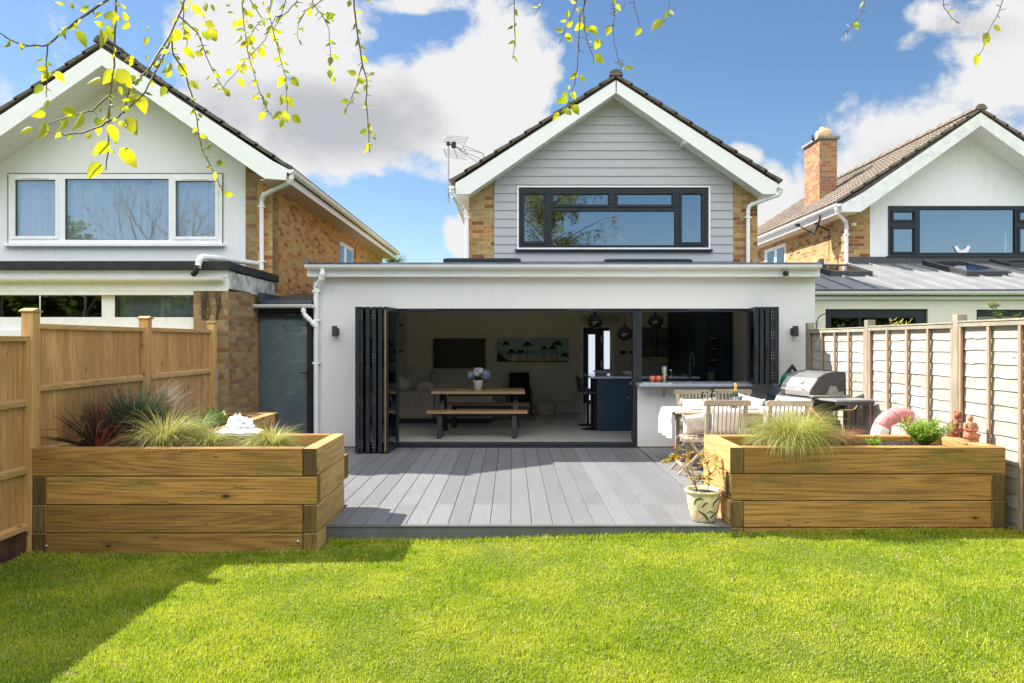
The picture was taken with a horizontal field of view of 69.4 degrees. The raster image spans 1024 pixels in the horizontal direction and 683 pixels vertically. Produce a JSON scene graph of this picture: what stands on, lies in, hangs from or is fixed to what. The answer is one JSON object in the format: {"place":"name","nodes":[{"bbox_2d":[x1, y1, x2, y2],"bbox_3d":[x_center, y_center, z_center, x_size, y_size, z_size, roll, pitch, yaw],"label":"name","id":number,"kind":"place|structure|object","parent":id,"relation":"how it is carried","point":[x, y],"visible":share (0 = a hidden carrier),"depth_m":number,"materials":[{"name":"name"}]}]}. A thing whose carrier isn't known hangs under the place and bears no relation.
{"place":"outdoors","nodes":[
{"label":"outdoors","id":0,"kind":"place"},
{"bbox_2d":[382,252,408,261],"bbox_3d":[-4.299,-0.853,26.973,1.349,5.266,1.498,0,0,0],"label":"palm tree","id":1,"kind":"object","parent":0,"point":[399,259],"visible":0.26,"depth_m":26.81,"materials":[{"name":"green plant"}]},
{"bbox_2d":[0,523,1023,682],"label":"lawn","id":2,"kind":"structure","parent":0,"point":[531,566],"depth_m":4.61,"materials":[{"name":"plant"}]},
{"bbox_2d":[0,308,218,564],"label":"timber fence","id":3,"kind":"object","parent":2,"relation":"on","point":[44,368],"visible":0.68,"depth_m":6.83,"materials":[{"name":"wood"}]},
{"bbox_2d":[0,35,399,412],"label":"detached house","id":4,"kind":"structure","parent":2,"relation":"on","point":[164,234],"depth_m":12.17,"materials":[{"name":"paint"}]},
{"bbox_2d":[0,295,192,329],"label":"window","id":5,"kind":"structure","parent":4,"relation":"in","point":[167,311],"depth_m":10.46,"materials":[{"name":"glass"}]},
{"bbox_2d":[103,81,121,91],"bbox_3d":[-6.599,-4.229,12.124,0.440,0.260,0.088,0,0,0],"label":"alarm box","id":6,"kind":"object","parent":4,"relation":"attached to","point":[114,87],"visible":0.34,"depth_m":12.09,"materials":[{"name":"plastic"}]},
{"bbox_2d":[8,174,221,242],"bbox_3d":[-6.521,-2.181,12.225,3.514,1.152,0.202,0,0,0],"label":"window","id":7,"kind":"structure","parent":4,"relation":"in","point":[43,208],"depth_m":12.27,"materials":[{"name":"plastic"}]},
{"bbox_2d":[340,241,353,261],"bbox_3d":[-4.021,-1.830,17.825,0.080,1.020,1.750,0,0,0],"label":"window","id":8,"kind":"structure","parent":4,"relation":"in","point":[346,252],"depth_m":17.83,"materials":[{"name":"glass"}]},
{"bbox_2d":[0,0,1005,196],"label":"birch tree","id":9,"kind":"object","parent":2,"relation":"on","point":[124,77],"visible":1,"depth_m":2.19,"materials":[{"name":"green plant"}]},
{"bbox_2d":[326,448,730,542],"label":"deck","id":10,"kind":"structure","parent":2,"relation":"on","point":[434,493],"depth_m":7.93,"materials":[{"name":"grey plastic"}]},
{"bbox_2d":[32,413,347,554],"bbox_3d":[-2.846,1.368,7.699,2.422,0.976,2.942,0,0,0],"label":"sleeper planter","id":11,"kind":"object","parent":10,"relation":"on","point":[171,500],"visible":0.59,"depth_m":6.24,"materials":[{"name":"wood"}]},
{"bbox_2d":[40,393,143,446],"bbox_3d":[-3.836,0.733,6.618,1.093,0.567,1.044,0,0,0],"label":"cordyline","id":12,"kind":"object","parent":11,"relation":"on","point":[98,433],"visible":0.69,"depth_m":6.66,"materials":[{"name":"red plant"}]},
{"bbox_2d":[53,367,217,446],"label":"spiky plants","id":13,"kind":"object","parent":11,"relation":"on","point":[130,409],"visible":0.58,"depth_m":6.90,"materials":[{"name":"green plant"}]},
{"bbox_2d":[102,406,223,463],"bbox_3d":[-3.118,0.803,6.630,1.118,0.598,1.160,0,0,0],"label":"grass clump","id":14,"kind":"object","parent":11,"relation":"on","point":[165,436],"visible":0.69,"depth_m":6.52,"materials":[{"name":"plant"}]},
{"bbox_2d":[165,407,226,433],"bbox_3d":[-3.155,0.795,7.427,0.884,0.377,0.860,0,0,0],"label":"tufted sedge","id":15,"kind":"object","parent":11,"relation":"on","point":[202,421],"visible":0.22,"depth_m":7.47,"materials":[{"name":"green plant"}]},
{"bbox_2d":[167,420,241,450],"bbox_3d":[-2.729,0.900,6.606,0.848,0.478,0.866,0,0,0],"label":"grass clump","id":16,"kind":"object","parent":11,"relation":"on","point":[221,442],"visible":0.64,"depth_m":6.55,"materials":[{"name":"plant"}]},
{"bbox_2d":[199,408,227,427],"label":"fern","id":17,"kind":"object","parent":11,"relation":"on","point":[223,417],"visible":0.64,"depth_m":8.16,"materials":[{"name":"green plant"}]},
{"bbox_2d":[193,414,257,425],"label":"dying plant","id":18,"kind":"object","parent":11,"relation":"on","point":[247,415],"visible":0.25,"depth_m":8.43,"materials":[{"name":"orange plant"}]},
{"bbox_2d":[214,428,263,436],"bbox_3d":[-2.669,0.881,7.210,0.496,0.057,0.306,0,0,0],"label":"folded cloth","id":19,"kind":"object","parent":11,"relation":"on","point":[242,430],"visible":0.72,"depth_m":7.09,"materials":[{"name":"fabric"}]},
{"bbox_2d":[226,413,254,428],"bbox_3d":[-2.702,0.800,7.350,0.254,0.188,0.218,0,0,-33],"label":"plastic bag","id":20,"kind":"object","parent":19,"relation":"on","point":[239,420],"visible":0.71,"depth_m":7.30,"materials":[{"name":"white plastic"}]},
{"bbox_2d":[235,415,305,447],"bbox_3d":[-2.167,0.902,6.675,0.870,0.469,0.838,0,0,0],"label":"grass clump","id":21,"kind":"object","parent":11,"relation":"on","point":[275,439],"visible":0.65,"depth_m":6.58,"materials":[{"name":"plant"}]},
{"bbox_2d":[670,434,703,474],"bbox_3d":[2.260,1.412,9.220,0.490,0.460,0.432,0,0,0],"label":"folding stool","id":22,"kind":"object","parent":10,"relation":"on","point":[692,437],"visible":0.64,"depth_m":9.11,"materials":[{"name":"brown wood"}]},
{"bbox_2d":[680,412,705,440],"bbox_3d":[2.267,1.058,9.200,0.366,0.360,0.189,0,0,0],"label":"cushion","id":23,"kind":"object","parent":22,"relation":"on","point":[693,424],"visible":0.88,"depth_m":9.14,"materials":[{"name":"beige fabric"}]},
{"bbox_2d":[673,390,718,447],"bbox_3d":[2.632,1.172,10.463,0.560,0.940,0.607,0,0,-2],"label":"garden chair","id":24,"kind":"object","parent":10,"relation":"on","point":[676,393],"visible":0.34,"depth_m":10.73,"materials":[{"name":"brown wood"}]},
{"bbox_2d":[679,398,710,424],"bbox_3d":[2.554,0.963,10.200,0.495,0.355,0.216,0,0,0],"label":"cushion","id":25,"kind":"object","parent":24,"relation":"on","point":[693,403],"visible":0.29,"depth_m":10.17,"materials":[{"name":"beige fabric"}]},
{"bbox_2d":[684,485,722,522],"bbox_3d":[1.745,1.486,6.740,0.344,0.288,0.344,0,0,0],"label":"plant pot","id":26,"kind":"object","parent":10,"relation":"on","point":[703,504],"visible":1,"depth_m":6.63,"materials":[{"name":"ceramic"}]},
{"bbox_2d":[660,444,723,491],"bbox_3d":[1.637,1.157,6.712,0.621,0.442,0.238,0,0,-8],"label":"rose bush","id":27,"kind":"object","parent":26,"relation":"on","point":[674,457],"visible":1,"depth_m":6.74,"materials":[{"name":"plant"}]},
{"bbox_2d":[698,400,750,468],"bbox_3d":[2.593,1.172,9.156,0.560,0.940,0.607,0,0,2],"label":"garden chair","id":28,"kind":"object","parent":10,"relation":"on","point":[708,404],"visible":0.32,"depth_m":8.90,"materials":[{"name":"brown wood"}]},
{"bbox_2d":[710,407,742,434],"bbox_3d":[2.637,1.012,9.120,0.449,0.414,0.159,0,0,0],"label":"cushion","id":29,"kind":"object","parent":28,"relation":"on","point":[728,419],"visible":0.46,"depth_m":9.07,"materials":[{"name":"fabric"}]},
{"bbox_2d":[663,406,803,468],"bbox_3d":[2.903,1.262,9.773,1.718,0.735,0.842,0,0,0],"label":"garden table","id":30,"kind":"object","parent":10,"relation":"on","point":[678,415],"visible":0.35,"depth_m":9.46,"materials":[{"name":"brown wood"}]},
{"bbox_2d":[658,406,778,439],"bbox_3d":[2.803,1.068,9.775,1.619,0.366,0.692,0,0,0],"label":"table runner","id":31,"kind":"object","parent":30,"relation":"on","point":[665,424],"visible":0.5,"depth_m":9.76,"materials":[{"name":"fabric"}]},
{"bbox_2d":[728,396,742,408],"bbox_3d":[2.947,0.803,9.750,0.192,0.165,0.192,0,0,0],"label":"wine cooler","id":32,"kind":"object","parent":31,"relation":"on","point":[735,398],"visible":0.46,"depth_m":9.69,"materials":[{"name":"silver glass"}]},
{"bbox_2d":[732,383,738,396],"bbox_3d":[2.947,0.712,9.750,0.088,0.325,0.088,0,0,0],"label":"wine bottle","id":33,"kind":"object","parent":32,"relation":"in","point":[735,393],"visible":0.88,"depth_m":9.73,"materials":[{"name":"orange glass"}]},
{"bbox_2d":[713,389,756,434],"bbox_3d":[3.226,1.172,10.593,0.560,0.940,0.607,0,0,4],"label":"garden chair","id":34,"kind":"object","parent":10,"relation":"on","point":[747,392],"visible":0.23,"depth_m":10.86,"materials":[{"name":"brown wood"}]},
{"bbox_2d":[738,393,765,420],"bbox_3d":[3.287,0.919,10.250,0.528,0.432,0.189,0,0,0],"label":"cushion","id":35,"kind":"object","parent":34,"relation":"on","point":[755,401],"visible":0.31,"depth_m":10.21,"materials":[{"name":"fabric"}]},
{"bbox_2d":[766,400,811,424],"bbox_3d":[3.282,1.172,9.086,0.560,0.940,0.607,0,0,-3],"label":"garden chair","id":36,"kind":"object","parent":10,"relation":"on","point":[793,403],"visible":0.16,"depth_m":8.80,"materials":[{"name":"brown wood"}]},
{"bbox_2d":[761,407,797,430],"bbox_3d":[3.271,0.995,9.080,0.461,0.395,0.170,0,0,0],"label":"cushion","id":37,"kind":"object","parent":36,"relation":"on","point":[765,411],"visible":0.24,"depth_m":9.02,"materials":[{"name":"fabric"}]},
{"bbox_2d":[773,370,874,434],"bbox_3d":[3.982,1.007,9.540,0.698,1.246,1.168,0,0,-14],"label":"gas barbecue","id":38,"kind":"object","parent":10,"relation":"on","point":[821,388],"visible":0.62,"depth_m":9.45,"materials":[{"name":"metal"}]},
{"bbox_2d":[704,435,1005,532],"bbox_3d":[3.153,1.411,6.999,2.449,0.947,0.903,0,0,0],"label":"sleeper planter","id":39,"kind":"object","parent":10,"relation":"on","point":[951,482],"visible":0.79,"depth_m":6.55,"materials":[{"name":"wood"}]},
{"bbox_2d":[750,423,836,467],"bbox_3d":[2.536,0.950,6.681,0.874,0.382,0.747,0,0,41],"label":"grass clump","id":40,"kind":"object","parent":39,"relation":"on","point":[791,443],"visible":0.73,"depth_m":6.52,"materials":[{"name":"plant"}]},
{"bbox_2d":[732,400,870,464],"bbox_3d":[2.641,0.828,6.943,1.347,0.639,1.341,0,0,0],"label":"grass clump","id":41,"kind":"object","parent":39,"relation":"on","point":[795,425],"visible":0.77,"depth_m":6.77,"materials":[{"name":"plant"}]},
{"bbox_2d":[826,423,869,445],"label":"copper sedge","id":42,"kind":"object","parent":39,"relation":"on","point":[849,439],"visible":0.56,"depth_m":7.14,"materials":[{"name":"brown plant"}]},
{"bbox_2d":[856,434,882,445],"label":"young plant","id":43,"kind":"object","parent":39,"relation":"on","point":[872,443],"visible":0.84,"depth_m":6.81,"materials":[{"name":"green plant"}]},
{"bbox_2d":[906,417,915,443],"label":"reddish seedling","id":44,"kind":"object","parent":39,"relation":"on","point":[911,440],"visible":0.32,"depth_m":7.09,"materials":[{"name":"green plant"}]},
{"bbox_2d":[898,415,962,445],"bbox_3d":[3.875,0.847,6.892,0.578,0.331,0.501,0,0,0],"label":"green shrub","id":45,"kind":"object","parent":39,"relation":"on","point":[928,435],"visible":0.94,"depth_m":6.85,"materials":[{"name":"green plant"}]},
{"bbox_2d":[946,410,962,437],"bbox_3d":[4.358,0.820,7.300,0.168,0.284,0.159,0,0,0],"label":"clay figurine","id":46,"kind":"object","parent":39,"relation":"on","point":[957,432],"visible":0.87,"depth_m":7.26,"materials":[{"name":"red ceramic"}]},
{"bbox_2d":[961,414,980,441],"bbox_3d":[4.323,0.811,6.980,0.155,0.255,0.155,0,0,0],"label":"clay figurine","id":47,"kind":"object","parent":39,"relation":"on","point":[970,434],"visible":1,"depth_m":6.94,"materials":[{"name":"ceramic"}]},
{"bbox_2d":[870,407,925,434],"bbox_3d":[4.192,1.171,8.003,0.640,0.917,0.234,0,0,0],"label":"ring buoy","id":48,"kind":"object","parent":10,"relation":"on","point":[884,422],"visible":0.31,"depth_m":7.93,"materials":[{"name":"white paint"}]},
{"bbox_2d":[252,69,824,452],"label":"detached house","id":49,"kind":"structure","parent":2,"relation":"on","point":[549,208],"depth_m":12.97,"materials":[{"name":"paint"}]},
{"bbox_2d":[258,309,312,433],"bbox_3d":[-3.633,0.585,11.445,1.095,2.189,0.150,0,0,0],"label":"side door","id":50,"kind":"structure","parent":49,"relation":"in","point":[285,337],"depth_m":11.49,"materials":[{"name":"grey glass"}]},
{"bbox_2d":[355,307,359,452],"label":"bifold door","id":51,"kind":"structure","parent":49,"relation":"in","point":[357,321],"depth_m":10.70,"materials":[{"name":"black metal"}]},
{"bbox_2d":[359,307,365,451],"bbox_3d":[-2.167,0.552,11.063,0.058,2.115,0.695,0,0,4],"label":"bifold door","id":52,"kind":"structure","parent":49,"relation":"in","point":[362,313],"depth_m":10.73,"materials":[{"name":"black metal"}]},
{"bbox_2d":[366,307,371,452],"bbox_3d":[-2.102,0.552,11.035,0.058,2.115,0.750,0,0,-2],"label":"bifold door","id":53,"kind":"structure","parent":49,"relation":"in","point":[368,309],"depth_m":10.71,"materials":[{"name":"black metal"}]},
{"bbox_2d":[372,307,377,451],"bbox_3d":[-1.988,0.552,11.063,0.058,2.115,0.694,0,0,3],"label":"bifold door","id":54,"kind":"structure","parent":49,"relation":"in","point":[374,309],"depth_m":10.73,"materials":[{"name":"black metal"}]},
{"bbox_2d":[378,307,383,452],"bbox_3d":[-1.929,0.552,11.065,0.058,2.115,0.691,0,0,-2],"label":"bifold door","id":55,"kind":"structure","parent":49,"relation":"in","point":[380,309],"depth_m":10.72,"materials":[{"name":"black metal"}]},
{"bbox_2d":[384,307,398,452],"bbox_3d":[-1.801,0.552,11.062,0.058,2.115,0.739,0,0,5],"label":"bifold door","id":56,"kind":"structure","parent":49,"relation":"in","point":[391,315],"depth_m":11.09,"materials":[{"name":"black metal"}]},
{"bbox_2d":[399,324,403,352],"bbox_3d":[-2.441,-0.071,16.175,0.028,0.624,0.850,0,0,0],"label":"wall picture","id":57,"kind":"object","parent":49,"relation":"attached to","point":[401,337],"depth_m":16.24,"materials":[{"name":"brown wood"}]},
{"bbox_2d":[399,382,501,422],"bbox_3d":[-1.306,1.236,15.200,2.187,0.788,1.000,0,0,0],"label":"corner sofa","id":58,"kind":"object","parent":49,"relation":"on","point":[414,405],"visible":0.59,"depth_m":14.70,"materials":[{"name":"fabric"}]},
{"bbox_2d":[399,376,410,390],"bbox_3d":[-2.244,0.859,15.000,0.391,0.349,0.180,0,0,0],"label":"scatter cushion","id":59,"kind":"object","parent":58,"relation":"on","point":[404,384],"visible":0.53,"depth_m":14.93,"materials":[{"name":"fabric"}]},
{"bbox_2d":[416,381,434,390],"bbox_3d":[-1.759,0.950,15.000,0.381,0.289,0.180,0,0,0],"label":"scatter cushion","id":60,"kind":"object","parent":58,"relation":"on","point":[424,386],"visible":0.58,"depth_m":14.93,"materials":[{"name":"fabric"}]},
{"bbox_2d":[433,338,484,367],"bbox_3d":[-1.226,0.274,17.229,1.214,0.689,0.043,0,0,0],"label":"television","id":61,"kind":"object","parent":49,"relation":"attached to","point":[458,352],"visible":1,"depth_m":17.21,"materials":[{"name":"black plastic"}]},
{"bbox_2d":[443,136,483,202],"bbox_3d":[-0.878,-3.108,13.347,0.864,1.244,0.257,0,0,-38],"label":"tv aerial","id":62,"kind":"object","parent":49,"relation":"attached to","point":[452,144],"visible":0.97,"depth_m":13.24,"materials":[{"name":"metal"}]},
{"bbox_2d":[426,410,526,438],"bbox_3d":[-0.592,1.405,12.590,1.705,0.459,0.382,0,0,0],"label":"dining bench","id":63,"kind":"object","parent":49,"relation":"on","point":[441,414],"visible":1,"depth_m":12.45,"materials":[{"name":"brown wood"}]},
{"bbox_2d":[431,388,524,436],"bbox_3d":[-0.580,1.246,13.120,1.604,0.785,1.000,0,0,0],"label":"dining table","id":64,"kind":"object","parent":49,"relation":"on","point":[444,392],"visible":0.76,"depth_m":12.88,"materials":[{"name":"brown wood"}]},
{"bbox_2d":[453,389,471,390],"bbox_3d":[-0.879,0.849,13.000,0.356,0.008,0.356,0,0,0],"label":"placemat","id":65,"kind":"object","parent":64,"relation":"on","point":[462,389],"visible":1,"depth_m":13.02,"materials":[{"name":"brown"}]},
{"bbox_2d":[467,367,489,390],"bbox_3d":[-0.577,0.650,12.849,0.397,0.406,0.248,0,0,18],"label":"flower pot","id":66,"kind":"object","parent":64,"relation":"on","point":[478,382],"visible":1,"depth_m":12.80,"materials":[{"name":"ceramic"}]},
{"bbox_2d":[484,389,503,390],"bbox_3d":[-0.316,0.849,13.000,0.356,0.008,0.356,0,0,0],"label":"placemat","id":67,"kind":"object","parent":64,"relation":"on","point":[493,389],"visible":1,"depth_m":13.02,"materials":[{"name":"brown"}]},
{"bbox_2d":[447,402,528,427],"bbox_3d":[-0.500,1.405,14.120,1.641,0.459,0.382,0,0,0],"label":"dining bench","id":68,"kind":"object","parent":49,"relation":"on","point":[481,405],"visible":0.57,"depth_m":14.02,"materials":[{"name":"brown wood"}]},
{"bbox_2d":[491,414,535,420],"bbox_3d":[-0.925,1.625,15.900,2.845,0.013,1.400,0,0,0],"label":"rug","id":69,"kind":"object","parent":49,"relation":"on","point":[525,417],"visible":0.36,"depth_m":15.54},
{"bbox_2d":[506,372,531,414],"bbox_3d":[0.154,1.165,16.522,0.584,0.935,0.688,0,0,0],"label":"armchair","id":70,"kind":"object","parent":69,"relation":"on","point":[518,379],"visible":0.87,"depth_m":16.68,"materials":[{"name":"fabric"}]},
{"bbox_2d":[497,338,568,361],"bbox_3d":[0.493,0.199,17.248,1.687,0.560,0.042,0,0,0],"label":"wall picture","id":71,"kind":"object","parent":49,"relation":"attached to","point":[532,349],"depth_m":17.24},
{"bbox_2d":[535,402,555,415],"bbox_3d":[0.738,1.480,16.300,0.469,0.300,0.469,0,0,0],"label":"pouf","id":72,"kind":"object","parent":49,"relation":"on","point":[545,408],"visible":1,"depth_m":16.11,"materials":[{"name":"fabric"}]},
{"bbox_2d":[575,375,591,425],"bbox_3d":[1.456,1.142,14.400,0.428,0.977,0.380,0,0,0],"label":"bar stool","id":73,"kind":"object","parent":49,"relation":"on","point":[578,388],"visible":0.6,"depth_m":14.38,"materials":[{"name":"black metal"}]},
{"bbox_2d":[578,376,595,429],"bbox_3d":[1.454,1.142,13.750,0.428,0.977,0.380,0,0,0],"label":"bar stool","id":74,"kind":"object","parent":49,"relation":"on","point":[591,393],"visible":0.85,"depth_m":13.73,"materials":[{"name":"black metal"}]},
{"bbox_2d":[587,312,602,328],"bbox_3d":[1.605,-0.514,14.300,0.296,0.532,0.296,0,0,0],"label":"pendant lamp","id":75,"kind":"object","parent":49,"relation":"hanging from","point":[595,320],"visible":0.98,"depth_m":14.20,"materials":[{"name":"black glass"}]},
{"bbox_2d":[583,328,609,402],"bbox_3d":[2.119,0.591,19.540,0.917,2.078,0.120,0,0,0],"label":"front door","id":76,"kind":"structure","parent":49,"relation":"in","point":[596,342],"depth_m":19.55,"materials":[{"name":"black plastic"}]},
{"bbox_2d":[519,188,707,247],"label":"window","id":77,"kind":"structure","parent":49,"relation":"in","point":[559,225],"depth_m":14.49,"materials":[{"name":"glass"}]},
{"bbox_2d":[616,234,626,244],"bbox_3d":[1.980,-1.837,13.370,0.201,0.207,0.076,0,0,0],"label":"bird ornament","id":78,"kind":"object","parent":49,"relation":"on","point":[621,240],"visible":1,"depth_m":13.35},
{"bbox_2d":[617,312,631,340],"bbox_3d":[2.175,-0.393,14.300,0.296,0.773,0.296,0,0,0],"label":"pendant lamp","id":79,"kind":"object","parent":49,"relation":"hanging from","point":[624,332],"visible":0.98,"depth_m":14.20,"materials":[{"name":"black glass"}]},
{"bbox_2d":[630,382,631,438],"bbox_3d":[3.159,1.155,12.030,2.383,0.950,0.700,0,0,0],"label":"kitchen counter","id":80,"kind":"object","parent":49,"relation":"on","point":[631,409],"visible":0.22,"depth_m":12.30,"materials":[{"name":"stone"}]},
{"bbox_2d":[683,352,694,380],"bbox_3d":[2.896,0.422,12.100,0.197,0.516,0.097,0,0,0],"label":"kitchen tap","id":81,"kind":"object","parent":80,"relation":"on","point":[690,355],"visible":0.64,"depth_m":12.09,"materials":[{"name":"black metal"}]},
{"bbox_2d":[707,372,714,380],"bbox_3d":[3.270,0.590,12.150,0.100,0.180,0.100,0,0,0],"label":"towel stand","id":82,"kind":"object","parent":80,"relation":"on","point":[710,376],"visible":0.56,"depth_m":12.10,"materials":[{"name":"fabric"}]},
{"bbox_2d":[583,373,699,430],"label":"kitchen island","id":83,"kind":"structure","parent":49,"relation":"on","point":[612,404],"depth_m":13.47,"materials":[{"name":"wood"}]},
{"bbox_2d":[593,370,610,374],"bbox_3d":[1.740,0.602,14.300,0.340,0.075,0.340,0,0,0],"label":"fruit bowl","id":84,"kind":"object","parent":83,"relation":"on","point":[602,372],"visible":1,"depth_m":14.21,"materials":[{"name":"ceramic"}]},
{"bbox_2d":[622,371,631,374],"bbox_3d":[2.253,0.602,14.000,0.340,0.075,0.340,0,0,0],"label":"fruit bowl","id":85,"kind":"object","parent":83,"relation":"on","point":[627,372],"visible":0.57,"depth_m":13.91,"materials":[{"name":"ceramic"}]},
{"bbox_2d":[641,382,671,383],"bbox_3d":[2.192,0.629,11.220,0.440,0.012,0.180,0,0,0],"label":"tray","id":86,"kind":"object","parent":83,"relation":"on","point":[655,383],"visible":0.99,"depth_m":11.13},
{"bbox_2d":[660,366,671,382],"bbox_3d":[2.337,0.500,11.261,0.172,0.245,0.126,0,0,-29],"label":"water jug","id":87,"kind":"object","parent":86,"relation":"on","point":[663,378],"visible":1,"depth_m":11.22,"materials":[{"name":"clear glass"}]},
{"bbox_2d":[642,327,654,356],"bbox_3d":[3.094,0.012,17.255,0.490,0.677,0.029,0,0,0],"label":"wall picture","id":88,"kind":"object","parent":49,"relation":"attached to","point":[648,341],"depth_m":17.25},
{"bbox_2d":[648,312,662,328],"bbox_3d":[2.775,-0.514,14.300,0.296,0.532,0.296,0,0,0],"label":"pendant lamp","id":89,"kind":"object","parent":49,"relation":"hanging from","point":[655,320],"visible":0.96,"depth_m":14.20,"materials":[{"name":"black glass"}]},
{"bbox_2d":[656,327,667,356],"bbox_3d":[3.608,0.012,17.255,0.490,0.677,0.029,0,0,0],"label":"wall picture","id":90,"kind":"object","parent":49,"relation":"attached to","point":[661,341],"depth_m":17.25},
{"bbox_2d":[668,312,731,380],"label":"tall kitchen units","id":91,"kind":"object","parent":49,"relation":"on","point":[705,338],"visible":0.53,"depth_m":14.60,"materials":[{"name":"wood"}]},
{"bbox_2d":[747,307,757,383],"bbox_3d":[3.597,0.055,11.045,0.058,1.120,0.718,0,0,9],"label":"bifold door","id":92,"kind":"structure","parent":49,"relation":"in","point":[752,313],"depth_m":11.09,"materials":[{"name":"black metal"}]},
{"bbox_2d":[758,307,763,383],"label":"bifold door","id":93,"kind":"structure","parent":49,"relation":"in","point":[760,309],"depth_m":10.75,"materials":[{"name":"black metal"}]},
{"bbox_2d":[764,307,768,383],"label":"bifold door","id":94,"kind":"structure","parent":49,"relation":"in","point":[766,309],"depth_m":10.72,"materials":[{"name":"black metal"}]},
{"bbox_2d":[769,307,774,383],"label":"bifold door","id":95,"kind":"structure","parent":49,"relation":"in","point":[771,309],"depth_m":10.74,"materials":[{"name":"black metal"}]},
{"bbox_2d":[774,307,778,383],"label":"bifold door","id":96,"kind":"structure","parent":49,"relation":"in","point":[776,321],"depth_m":10.72,"materials":[{"name":"black metal"}]},
{"bbox_2d":[757,104,1023,328],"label":"detached house","id":97,"kind":"structure","parent":2,"relation":"on","point":[882,235],"depth_m":15.70,"materials":[{"name":"white paint"}]},
{"bbox_2d":[765,243,785,261],"bbox_3d":[7.137,-1.995,20.022,0.072,1.150,1.596,0,0,0],"label":"window","id":98,"kind":"structure","parent":97,"relation":"in","point":[777,253],"depth_m":19.88,"materials":[{"name":"glass"}]},
{"bbox_2d":[820,264,872,275],"bbox_3d":[6.405,-1.383,14.418,0.801,0.352,0.954,0,0,0],"label":"roof window","id":99,"kind":"structure","parent":97,"relation":"in","point":[827,269],"depth_m":14.16,"materials":[{"name":"black metal"}]},
{"bbox_2d":[825,309,926,327],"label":"window","id":100,"kind":"structure","parent":97,"relation":"in","point":[834,318],"depth_m":12.54,"materials":[{"name":"black glass"}]},
{"bbox_2d":[888,206,1023,255],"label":"window","id":101,"kind":"structure","parent":97,"relation":"in","point":[912,230],"depth_m":16.88,"materials":[{"name":"glass"}]},
{"bbox_2d":[954,245,969,252],"bbox_3d":[9.564,-1.936,15.706,0.361,0.208,0.012,0,0,0],"label":"dove ornament","id":102,"kind":"object","parent":97,"relation":"attached to","point":[965,250],"visible":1,"depth_m":15.70,"materials":[{"name":"white ceramic"}]},
{"bbox_2d":[922,260,1007,275],"bbox_3d":[8.964,-1.452,14.700,0.792,0.491,1.518,0,0,0],"label":"roof window","id":103,"kind":"structure","parent":97,"relation":"in","point":[959,267],"depth_m":14.52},
{"bbox_2d":[976,310,1023,319],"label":"window","id":104,"kind":"structure","parent":97,"relation":"in","point":[980,314],"depth_m":12.54,"materials":[{"name":"black glass"}]},
{"bbox_2d":[990,259,1023,267],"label":"roof window","id":105,"kind":"structure","parent":97,"relation":"in","point":[1017,263],"depth_m":15.29,"materials":[{"name":"grey metal"}]},
{"bbox_2d":[806,313,1023,530],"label":"lap fence","id":106,"kind":"object","parent":2,"relation":"on","point":[963,365],"visible":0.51,"depth_m":7.73,"materials":[{"name":"beige wood"}]},
{"bbox_2d":[988,301,1023,318],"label":"evergreen bush","id":107,"kind":"object","parent":2,"relation":"on","point":[1000,313],"visible":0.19,"depth_m":8.39,"materials":[{"name":"green plant"}]},
{"bbox_2d":[0,0,1023,323],"label":"sky","id":108,"kind":"structure","parent":0,"point":[762,77],"materials":[{"name":"blue"}]},
{"bbox_2d":[766,388,807,422],"bbox_3d":[3.925,1.153,10.525,0.482,0.954,0.490,0,0,0],"label":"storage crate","id":109,"kind":"object","parent":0,"point":[772,393],"visible":0.16,"depth_m":10.55,"materials":[{"name":"blue plastic"}]},
{"bbox_2d":[780,364,797,387],"bbox_3d":[4.105,0.590,10.861,0.322,0.514,0.178,0,0,0],"label":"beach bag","id":110,"kind":"object","parent":109,"relation":"on","point":[788,372],"visible":0.27,"depth_m":10.88,"materials":[{"name":"fabric"}]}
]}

